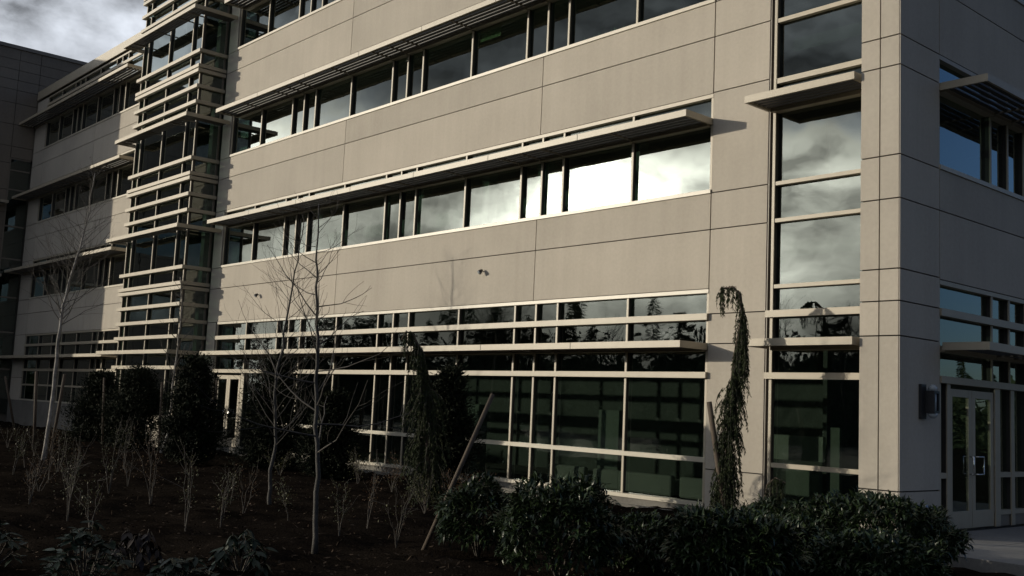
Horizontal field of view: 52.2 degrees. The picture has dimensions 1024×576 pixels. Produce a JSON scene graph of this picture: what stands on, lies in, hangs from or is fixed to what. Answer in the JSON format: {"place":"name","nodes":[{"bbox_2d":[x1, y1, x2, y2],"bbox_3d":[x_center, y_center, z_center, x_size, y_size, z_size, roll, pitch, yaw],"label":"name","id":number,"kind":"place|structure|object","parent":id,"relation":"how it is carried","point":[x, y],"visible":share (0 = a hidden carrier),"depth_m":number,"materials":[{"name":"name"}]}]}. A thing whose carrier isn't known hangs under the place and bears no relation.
{"place":"outdoors","nodes":[
{"label":"outdoors","id":0,"kind":"place"},
{"bbox_2d":[0,41,86,421],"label":"neighbouring wing","id":1,"kind":"structure","parent":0,"point":[27,75],"depth_m":54.73,"materials":[{"name":"grey concrete"}]},
{"bbox_2d":[0,0,146,62],"label":"sky","id":2,"kind":"structure","parent":0,"point":[81,30],"materials":[{"name":"grey"}]},
{"bbox_2d":[0,421,1015,575],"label":"mulch bed","id":3,"kind":"object","parent":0,"point":[34,516],"visible":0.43,"depth_m":15.72,"materials":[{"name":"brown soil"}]},
{"bbox_2d":[0,421,15,447],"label":"twiggy shrub","id":4,"kind":"object","parent":3,"relation":"on","point":[7,445],"visible":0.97,"depth_m":30.91,"materials":[{"name":"brown plant"}]},
{"bbox_2d":[4,376,14,426],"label":"support stake","id":5,"kind":"object","parent":3,"relation":"on","point":[9,400],"visible":0.79,"depth_m":46.08,"materials":[{"name":"wood"}]},
{"bbox_2d":[0,520,32,567],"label":"rhododendron","id":6,"kind":"object","parent":3,"relation":"on","point":[12,545],"visible":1,"depth_m":10.56,"materials":[{"name":"green plant"}]},
{"bbox_2d":[15,433,28,467],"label":"twiggy shrub","id":7,"kind":"object","parent":3,"relation":"on","point":[23,453],"visible":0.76,"depth_m":24.18,"materials":[{"name":"brown plant"}]},
{"bbox_2d":[8,423,38,474],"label":"twiggy shrub","id":8,"kind":"object","parent":3,"relation":"on","point":[19,446],"visible":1,"depth_m":21.33,"materials":[{"name":"brown plant"}]},
{"bbox_2d":[15,447,47,503],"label":"twiggy shrub","id":9,"kind":"object","parent":3,"relation":"on","point":[32,491],"visible":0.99,"depth_m":16.35,"materials":[{"name":"red plant"}]},
{"bbox_2d":[33,371,37,447],"bbox_3d":[-14.408,3.733,31.610,0.228,2.425,0.088,6,-7,-25],"label":"support stake","id":10,"kind":"object","parent":3,"relation":"on","point":[35,404],"visible":0.76,"depth_m":31.59,"materials":[{"name":"brown wood"}]},
{"bbox_2d":[28,430,43,455],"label":"twiggy shrub","id":11,"kind":"object","parent":3,"relation":"on","point":[32,445],"visible":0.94,"depth_m":27.63,"materials":[{"name":"brown plant"}]},
{"bbox_2d":[26,455,66,490],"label":"twiggy shrub","id":12,"kind":"object","parent":3,"relation":"on","point":[45,472],"visible":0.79,"depth_m":18.35,"materials":[{"name":"red plant"}]},
{"bbox_2d":[44,420,64,481],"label":"twiggy shrub","id":13,"kind":"object","parent":3,"relation":"on","point":[53,447],"visible":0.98,"depth_m":20.25,"materials":[{"name":"red plant"}]},
{"bbox_2d":[41,419,72,471],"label":"twiggy shrub","id":14,"kind":"object","parent":3,"relation":"on","point":[64,451],"visible":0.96,"depth_m":22.70,"materials":[{"name":"brown plant"}]},
{"bbox_2d":[50,374,65,450],"bbox_3d":[-13.284,3.700,30.576,0.286,2.357,0.088,2,-7,2],"label":"support stake","id":15,"kind":"object","parent":3,"relation":"on","point":[59,401],"visible":0.74,"depth_m":30.57,"materials":[{"name":"wood"}]},
{"bbox_2d":[1,156,128,460],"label":"bare tree","id":16,"kind":"object","parent":3,"relation":"on","point":[54,381],"visible":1,"depth_m":26.74,"materials":[{"name":"white plant"}]},
{"bbox_2d":[55,443,88,520],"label":"twiggy shrub","id":17,"kind":"object","parent":3,"relation":"on","point":[74,465],"visible":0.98,"depth_m":14.58,"materials":[{"name":"brown plant"}]},
{"bbox_2d":[57,446,88,500],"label":"twiggy shrub","id":18,"kind":"object","parent":3,"relation":"on","point":[69,488],"visible":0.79,"depth_m":17.31,"materials":[{"name":"brown plant"}]},
{"bbox_2d":[70,433,97,473],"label":"twiggy shrub","id":19,"kind":"object","parent":3,"relation":"on","point":[79,446],"visible":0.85,"depth_m":22.11,"materials":[{"name":"red plant"}]},
{"bbox_2d":[37,519,135,575],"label":"rhododendron","id":20,"kind":"object","parent":3,"relation":"on","point":[81,537],"visible":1,"depth_m":9.66,"materials":[{"name":"green plant"}]},
{"bbox_2d":[66,466,110,529],"bbox_3d":[-5.700,2.830,14.123,0.623,0.886,0.431,-2,-8,38],"label":"twiggy shrub","id":21,"kind":"object","parent":3,"relation":"on","point":[87,500],"visible":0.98,"depth_m":14.09,"materials":[{"name":"brown plant"}]},
{"bbox_2d":[58,366,129,441],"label":"conifer","id":22,"kind":"object","parent":3,"relation":"on","point":[94,385],"visible":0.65,"depth_m":36.37,"materials":[{"name":"green plant"}]},
{"bbox_2d":[101,378,104,442],"bbox_3d":[-13.753,4.203,35.193,0.200,2.364,0.068,5,-7,-23],"label":"support stake","id":23,"kind":"object","parent":3,"relation":"on","point":[102,438],"visible":0.58,"depth_m":35.20,"materials":[{"name":"wood"}]},
{"bbox_2d":[94,418,131,492],"bbox_3d":[-7.296,3.038,19.054,0.616,1.448,0.410,6,-7,-26],"label":"twiggy shrub","id":24,"kind":"object","parent":3,"relation":"on","point":[113,455],"visible":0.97,"depth_m":19.04,"materials":[{"name":"brown plant"}]},
{"bbox_2d":[114,445,136,485],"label":"twiggy shrub","id":25,"kind":"object","parent":3,"relation":"on","point":[126,471],"visible":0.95,"depth_m":20.39,"materials":[{"name":"red plant"}]},
{"bbox_2d":[85,361,170,448],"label":"conifer","id":26,"kind":"object","parent":3,"relation":"on","point":[140,396],"visible":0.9,"depth_m":33.35,"materials":[{"name":"green plant"}]},
{"bbox_2d":[120,412,140,468],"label":"twiggy shrub","id":27,"kind":"object","parent":3,"relation":"on","point":[127,440],"visible":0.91,"depth_m":24.67,"materials":[{"name":"brown plant"}]},
{"bbox_2d":[101,530,165,572],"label":"rhododendron","id":28,"kind":"object","parent":3,"relation":"on","point":[135,543],"visible":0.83,"depth_m":10.67,"materials":[{"name":"green plant"}]},
{"bbox_2d":[124,420,163,503],"bbox_3d":[-6.008,2.879,17.160,0.599,1.449,0.633,2,-7,4],"label":"twiggy shrub","id":29,"kind":"object","parent":3,"relation":"on","point":[151,493],"visible":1,"depth_m":17.11,"materials":[{"name":"red plant"}]},
{"bbox_2d":[147,415,172,447],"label":"shrub","id":30,"kind":"object","parent":3,"relation":"on","point":[155,437],"visible":0.07,"depth_m":34.68,"materials":[{"name":"plant"}]},
{"bbox_2d":[158,382,162,451],"bbox_3d":[-11.076,4.107,32.938,0.148,2.282,0.069,5,-7,-19],"label":"support stake","id":31,"kind":"object","parent":3,"relation":"on","point":[160,411],"visible":0.71,"depth_m":32.95,"materials":[{"name":"brown wood"}]},
{"bbox_2d":[150,270,201,452],"bbox_3d":[-10.064,2.249,31.814,1.687,5.745,1.461,8,-9,-41],"label":"bare tree","id":32,"kind":"object","parent":3,"relation":"on","point":[179,328],"visible":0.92,"depth_m":31.71,"materials":[{"name":"white plant"}]},
{"bbox_2d":[156,437,206,531],"bbox_3d":[-4.365,2.685,14.192,0.847,1.310,0.608,-2,-8,34],"label":"twiggy shrub","id":33,"kind":"object","parent":3,"relation":"on","point":[188,492],"visible":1,"depth_m":14.20,"materials":[{"name":"brown plant"}]},
{"bbox_2d":[144,555,219,575],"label":"rhododendron","id":34,"kind":"object","parent":3,"relation":"on","point":[173,566],"visible":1,"depth_m":9.65,"materials":[{"name":"green plant"}]},
{"bbox_2d":[142,350,238,465],"bbox_3d":[-8.433,3.193,27.714,2.444,3.172,2.216,8,-9,-41],"label":"conifer","id":35,"kind":"object","parent":3,"relation":"on","point":[188,419],"visible":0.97,"depth_m":27.42,"materials":[{"name":"green plant"}]},
{"bbox_2d":[212,466,235,526],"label":"twiggy shrub","id":36,"kind":"object","parent":3,"relation":"on","point":[223,501],"visible":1,"depth_m":14.68,"materials":[{"name":"brown plant"}]},
{"bbox_2d":[223,457,240,503],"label":"twiggy shrub","id":37,"kind":"object","parent":3,"relation":"on","point":[233,481],"visible":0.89,"depth_m":17.74,"materials":[{"name":"brown plant"}]},
{"bbox_2d":[204,529,278,575],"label":"rhododendron","id":38,"kind":"object","parent":3,"relation":"on","point":[220,554],"visible":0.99,"depth_m":10.85,"materials":[{"name":"green plant"}]},
{"bbox_2d":[235,457,263,512],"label":"twiggy shrub","id":39,"kind":"object","parent":3,"relation":"on","point":[247,488],"visible":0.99,"depth_m":16.30,"materials":[{"name":"red plant"}]},
{"bbox_2d":[214,350,314,470],"bbox_3d":[-6.097,3.185,26.858,2.571,3.218,2.466,-1,-8,30],"label":"conifer","id":40,"kind":"object","parent":3,"relation":"on","point":[257,445],"visible":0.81,"depth_m":26.57,"materials":[{"name":"green plant"}]},
{"bbox_2d":[206,201,340,504],"bbox_3d":[-3.931,1.108,17.867,2.153,5.386,2.191,8,-9,-41],"label":"bare tree","id":41,"kind":"object","parent":3,"relation":"on","point":[276,442],"visible":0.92,"depth_m":17.89,"materials":[{"name":"grey plant"}]},
{"bbox_2d":[261,444,294,474],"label":"shrub","id":42,"kind":"object","parent":3,"relation":"on","point":[283,467],"visible":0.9,"depth_m":24.66,"materials":[{"name":"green plant"}]},
{"bbox_2d":[272,477,296,520],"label":"twiggy shrub","id":43,"kind":"object","parent":3,"relation":"on","point":[283,500],"visible":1,"depth_m":15.75,"materials":[{"name":"brown plant"}]},
{"bbox_2d":[195,191,416,553],"bbox_3d":[-2.361,0.970,12.784,2.347,4.637,2.481,3,-7,0],"label":"bare tree","id":44,"kind":"object","parent":3,"relation":"on","point":[314,549],"visible":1,"depth_m":12.94,"materials":[{"name":"grey plant"}]},
{"bbox_2d":[286,386,371,479],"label":"conifer","id":45,"kind":"object","parent":3,"relation":"on","point":[334,460],"visible":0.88,"depth_m":24.73,"materials":[{"name":"green plant"}]},
{"bbox_2d":[325,471,355,535],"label":"twiggy shrub","id":46,"kind":"object","parent":3,"relation":"on","point":[343,512],"visible":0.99,"depth_m":14.51,"materials":[{"name":"brown plant"}]},
{"bbox_2d":[345,444,372,483],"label":"shrub","id":47,"kind":"object","parent":3,"relation":"on","point":[357,473],"visible":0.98,"depth_m":23.40,"materials":[{"name":"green plant"}]},
{"bbox_2d":[361,458,387,527],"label":"twiggy shrub","id":48,"kind":"object","parent":3,"relation":"on","point":[373,487],"visible":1,"depth_m":15.42,"materials":[{"name":"red plant"}]},
{"bbox_2d":[380,450,409,491],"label":"shrub","id":49,"kind":"object","parent":3,"relation":"on","point":[394,474],"visible":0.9,"depth_m":21.97,"materials":[{"name":"green plant"}]},
{"bbox_2d":[378,475,418,547],"bbox_3d":[-1.460,2.943,13.763,0.580,0.959,0.434,8,-9,-41],"label":"twiggy shrub","id":50,"kind":"object","parent":3,"relation":"on","point":[397,537],"visible":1,"depth_m":13.78,"materials":[{"name":"brown plant"}]},
{"bbox_2d":[402,466,437,513],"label":"shrub","id":51,"kind":"object","parent":3,"relation":"on","point":[422,497],"visible":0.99,"depth_m":17.80,"materials":[{"name":"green plant"}]},
{"bbox_2d":[400,330,450,507],"bbox_3d":[-1.558,2.451,19.296,0.996,3.317,0.997,8,-9,-41],"label":"weeping cedar","id":52,"kind":"object","parent":3,"relation":"on","point":[422,442],"visible":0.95,"depth_m":19.22,"materials":[{"name":"green plant"}]},
{"bbox_2d":[403,360,491,499],"bbox_3d":[-1.277,2.805,20.322,1.715,2.893,1.762,0,-7,20],"label":"conifer","id":53,"kind":"object","parent":3,"relation":"on","point":[450,381],"visible":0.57,"depth_m":20.14,"materials":[{"name":"green plant"}]},
{"bbox_2d":[421,393,494,549],"bbox_3d":[-0.714,2.424,13.558,0.892,2.154,0.062,3,-7,-4],"label":"support stake","id":54,"kind":"object","parent":3,"relation":"on","point":[461,465],"visible":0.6,"depth_m":13.56,"materials":[{"name":"wood"}]},
{"bbox_2d":[438,466,487,491],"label":"shrub","id":55,"kind":"object","parent":3,"relation":"on","point":[453,475],"visible":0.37,"depth_m":18.67,"materials":[{"name":"green plant"}]},
{"bbox_2d":[451,471,499,514],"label":"shrub","id":56,"kind":"object","parent":3,"relation":"on","point":[479,479],"visible":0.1,"depth_m":17.50,"materials":[{"name":"green plant"}]},
{"bbox_2d":[431,470,522,556],"bbox_3d":[-0.441,2.820,12.975,1.228,1.123,1.212,8,-9,-41],"label":"laurel shrub","id":57,"kind":"object","parent":3,"relation":"on","point":[453,519],"visible":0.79,"depth_m":12.72,"materials":[{"name":"green plant"}]},
{"bbox_2d":[485,467,634,575],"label":"laurel shrub","id":58,"kind":"object","parent":3,"relation":"on","point":[602,536],"visible":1,"depth_m":10.99,"materials":[{"name":"green plant"}]},
{"bbox_2d":[578,508,676,574],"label":"laurel shrub","id":59,"kind":"object","parent":3,"relation":"on","point":[639,520],"visible":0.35,"depth_m":12.04,"materials":[{"name":"green plant"}]},
{"bbox_2d":[707,402,726,509],"bbox_3d":[3.580,3.102,18.134,0.100,2.247,0.560,8,-9,-41],"label":"support stake","id":60,"kind":"object","parent":3,"relation":"on","point":[712,427],"visible":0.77,"depth_m":18.21,"materials":[{"name":"brown wood"}]},
{"bbox_2d":[709,286,751,509],"bbox_3d":[3.819,2.080,18.203,0.626,4.290,0.838,8,-9,-41],"label":"weeping cedar","id":61,"kind":"object","parent":3,"relation":"on","point":[728,425],"visible":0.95,"depth_m":18.08,"materials":[{"name":"green plant"}]},
{"bbox_2d":[657,499,815,575],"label":"laurel shrub","id":62,"kind":"object","parent":3,"relation":"on","point":[771,541],"visible":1,"depth_m":10.86,"materials":[{"name":"green plant"}]},
{"bbox_2d":[764,477,785,510],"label":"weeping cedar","id":63,"kind":"object","parent":3,"relation":"on","point":[779,482],"visible":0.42,"depth_m":17.27,"materials":[{"name":"green plant"}]},
{"bbox_2d":[728,492,846,527],"bbox_3d":[3.882,3.349,14.742,1.480,0.874,1.931,8,-9,-41],"label":"laurel shrub","id":64,"kind":"object","parent":3,"relation":"on","point":[765,504],"visible":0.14,"depth_m":14.83,"materials":[{"name":"green plant"}]},
{"bbox_2d":[737,510,842,575],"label":"laurel shrub","id":65,"kind":"object","parent":3,"relation":"on","point":[805,523],"visible":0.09,"depth_m":12.38,"materials":[{"name":"green plant"}]},
{"bbox_2d":[799,519,957,575],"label":"laurel shrub","id":66,"kind":"object","parent":3,"relation":"on","point":[908,557],"visible":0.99,"depth_m":11.30,"materials":[{"name":"green plant"}]},
{"bbox_2d":[787,486,973,569],"bbox_3d":[4.595,3.069,13.131,2.215,1.125,2.350,8,-9,-41],"label":"laurel shrub","id":67,"kind":"object","parent":3,"relation":"on","point":[909,518],"visible":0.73,"depth_m":12.69,"materials":[{"name":"green plant"}]},
{"bbox_2d":[0,0,1023,536],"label":"office building","id":68,"kind":"structure","parent":0,"point":[610,198],"depth_m":24.59,"materials":[{"name":"concrete"}]},
{"bbox_2d":[215,375,228,445],"bbox_3d":[-9.801,4.111,35.245,0.050,2.348,0.838,8,-9,-41],"label":"door","id":69,"kind":"structure","parent":68,"relation":"in","point":[223,376],"depth_m":35.09,"materials":[{"name":"beige paint"}]},
{"bbox_2d":[224,375,240,446],"bbox_3d":[-9.267,4.060,34.584,0.133,2.348,0.838,8,-9,-41],"label":"door","id":70,"kind":"structure","parent":68,"relation":"in","point":[231,377],"depth_m":34.58,"materials":[{"name":"beige paint"}]},
{"bbox_2d":[547,464,592,484],"bbox_3d":[1.547,4.300,24.115,0.910,0.430,1.200,8,-9,-41],"label":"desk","id":71,"kind":"object","parent":68,"relation":"in","point":[563,470],"visible":0.41,"depth_m":23.74,"materials":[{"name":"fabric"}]},
{"bbox_2d":[593,468,620,489],"bbox_3d":[2.378,4.231,23.183,0.910,0.430,0.800,8,-9,-41],"label":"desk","id":72,"kind":"object","parent":68,"relation":"in","point":[605,476],"visible":0.44,"depth_m":22.83,"materials":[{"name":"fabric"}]},
{"bbox_2d":[618,471,679,496],"bbox_3d":[3.109,4.170,22.364,0.910,0.430,1.500,8,-9,-41],"label":"desk","id":73,"kind":"object","parent":68,"relation":"in","point":[654,484],"visible":0.67,"depth_m":21.92,"materials":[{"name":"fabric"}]},
{"bbox_2d":[679,477,701,500],"bbox_3d":[3.990,4.097,21.376,0.910,0.430,0.750,8,-9,-41],"label":"lounge chair","id":74,"kind":"object","parent":68,"relation":"in","point":[690,487],"visible":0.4,"depth_m":21.12,"materials":[{"name":"fabric"}]},
{"bbox_2d":[919,384,939,418],"bbox_3d":[6.741,1.840,16.895,0.290,0.560,0.215,8,-9,-41],"label":"wall lamp","id":75,"kind":"object","parent":68,"relation":"attached to","point":[929,401],"visible":1,"depth_m":16.87,"materials":[{"name":"black metal"}]},
{"bbox_2d":[951,389,974,528],"bbox_3d":[7.662,2.909,17.826,0.846,2.348,0.133,8,-9,-41],"label":"door","id":76,"kind":"structure","parent":68,"relation":"in","point":[963,519],"depth_m":18.00,"materials":[{"name":"beige paint"}]},
{"bbox_2d":[972,391,994,527],"bbox_3d":[8.302,3.003,18.390,0.846,2.348,0.133,8,-9,-41],"label":"door","id":77,"kind":"structure","parent":68,"relation":"in","point":[985,517],"depth_m":18.48,"materials":[{"name":"beige paint"}]},
{"bbox_2d":[935,526,1023,575],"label":"pavement","id":78,"kind":"structure","parent":0,"point":[1000,550],"depth_m":14.60,"materials":[{"name":"concrete"}]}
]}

